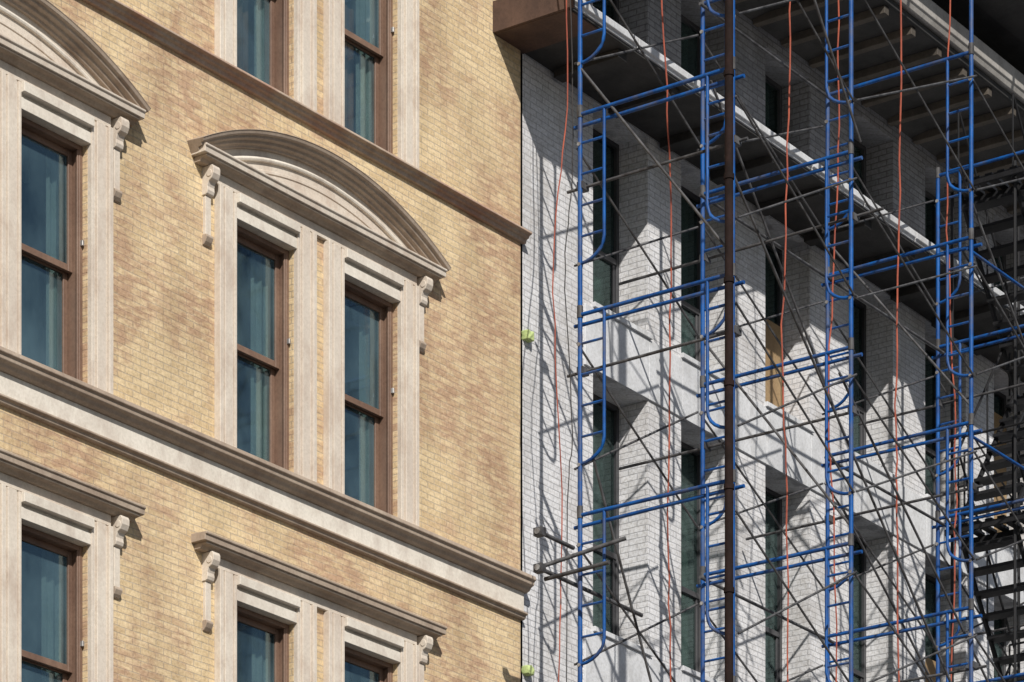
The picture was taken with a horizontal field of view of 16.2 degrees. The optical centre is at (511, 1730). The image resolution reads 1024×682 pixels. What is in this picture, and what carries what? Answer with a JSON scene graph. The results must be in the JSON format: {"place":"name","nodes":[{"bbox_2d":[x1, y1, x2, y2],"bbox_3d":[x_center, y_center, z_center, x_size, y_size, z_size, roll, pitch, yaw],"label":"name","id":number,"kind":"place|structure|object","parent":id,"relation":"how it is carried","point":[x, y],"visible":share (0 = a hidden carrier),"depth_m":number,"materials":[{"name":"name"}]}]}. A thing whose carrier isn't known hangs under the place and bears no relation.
{"place":"outdoors","nodes":[
{"label":"outdoors","id":0,"kind":"place"},
{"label":"pavement","id":1,"kind":"structure","parent":0,"visible":0},
{"bbox_2d":[0,0,519,681],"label":"walls","id":2,"kind":"structure","parent":1,"relation":"on","point":[468,356],"depth_m":34.32,"materials":[{"name":"yellow brick"}]},
{"bbox_2d":[21,0,371,681],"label":"curtains and rooms","id":3,"kind":"object","parent":2,"relation":"attached to","point":[40,602],"visible":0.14,"depth_m":34.31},
{"bbox_2d":[21,0,394,681],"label":"window sashes","id":4,"kind":"object","parent":2,"relation":"attached to","point":[67,266],"depth_m":34.31,"materials":[{"name":"brown wood"}]},
{"bbox_2d":[0,0,535,681],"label":"stone trim","id":5,"kind":"structure","parent":2,"relation":"attached to","point":[62,74],"depth_m":33.70,"materials":[{"name":"beige stone"}]},
{"bbox_2d":[661,0,671,681],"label":"orange rope","id":6,"kind":"object","parent":1,"relation":"on","point":[669,335],"visible":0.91,"depth_m":36.59,"materials":[{"name":"fabric"}]},
{"bbox_2d":[724,0,733,681],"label":"pole","id":7,"kind":"object","parent":1,"relation":"on","point":[729,283],"visible":1,"depth_m":34.83,"materials":[{"name":"metal"}]},
{"bbox_2d":[522,0,1023,681],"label":"walls","id":8,"kind":"structure","parent":1,"relation":"on","point":[644,196],"depth_m":40.71,"materials":[{"name":"white brick"}]},
{"bbox_2d":[521,329,533,342],"bbox_3d":[0.165,-14.420,37.294,0.110,0.103,0.123,0,0,35],"label":"foam packing","id":9,"kind":"object","parent":8,"relation":"attached to","point":[527,335],"visible":1,"depth_m":37.25,"materials":[{"name":"yellow plastic"}]},
{"bbox_2d":[521,665,534,675],"bbox_3d":[0.164,-10.960,37.293,0.104,0.107,0.118,0,0,35],"label":"foam packing","id":10,"kind":"object","parent":8,"relation":"attached to","point":[527,670],"visible":1,"depth_m":37.25,"materials":[{"name":"plastic"}]},
{"bbox_2d":[493,0,1023,681],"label":"ledges and bands","id":11,"kind":"object","parent":8,"relation":"attached to","point":[535,30],"visible":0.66,"depth_m":41.31,"materials":[{"name":"concrete"}]},
{"bbox_2d":[520,66,1006,681],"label":"rooms and boards","id":12,"kind":"object","parent":8,"relation":"in","point":[774,384],"visible":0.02,"depth_m":41.93,"materials":[{"name":"brown wood"}]},
{"bbox_2d":[593,0,1005,681],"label":"window frames","id":13,"kind":"structure","parent":8,"relation":"attached to","point":[777,634],"depth_m":40.77,"materials":[{"name":"metal"}]},
{"bbox_2d":[593,0,1001,681],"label":"window glass","id":14,"kind":"object","parent":13,"relation":"in","point":[603,296],"visible":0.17,"depth_m":40.68,"materials":[{"name":"black glass"}]},
{"bbox_2d":[533,0,1023,681],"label":"blue frame scaffold","id":15,"kind":"object","parent":1,"relation":"on","point":[703,260],"visible":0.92,"depth_m":37.66,"materials":[{"name":"metal"}]},
{"bbox_2d":[552,0,567,681],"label":"orange rope","id":16,"kind":"object","parent":15,"relation":"hanging from","point":[555,342],"visible":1,"depth_m":35.96,"materials":[{"name":"orange fabric"}]},
{"bbox_2d":[564,0,573,681],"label":"black cable","id":17,"kind":"object","parent":15,"relation":"attached to","point":[568,338],"visible":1,"depth_m":36.09,"materials":[{"name":"black rubber"}]},
{"bbox_2d":[946,0,957,680],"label":"orange rope","id":18,"kind":"object","parent":15,"relation":"hanging from","point":[952,374],"visible":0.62,"depth_m":40.23,"materials":[{"name":"orange fabric"}]},
{"bbox_2d":[780,1,790,681],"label":"orange rope","id":19,"kind":"object","parent":1,"relation":"on","point":[781,331],"visible":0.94,"depth_m":36.73,"materials":[{"name":"orange fabric"}]},
{"bbox_2d":[828,0,839,681],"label":"orange rope","id":20,"kind":"object","parent":1,"relation":"on","point":[831,329],"visible":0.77,"depth_m":38.13,"materials":[{"name":"orange fabric"}]},
{"bbox_2d":[894,0,901,681],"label":"orange rope","id":21,"kind":"object","parent":1,"relation":"on","point":[897,318],"visible":1,"depth_m":38.12,"materials":[{"name":"orange fabric"}]},
{"bbox_2d":[944,93,1023,681],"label":"black scaffold stair","id":22,"kind":"object","parent":1,"relation":"on","point":[1006,536],"visible":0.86,"depth_m":42.23,"materials":[{"name":"metal"}]}
]}

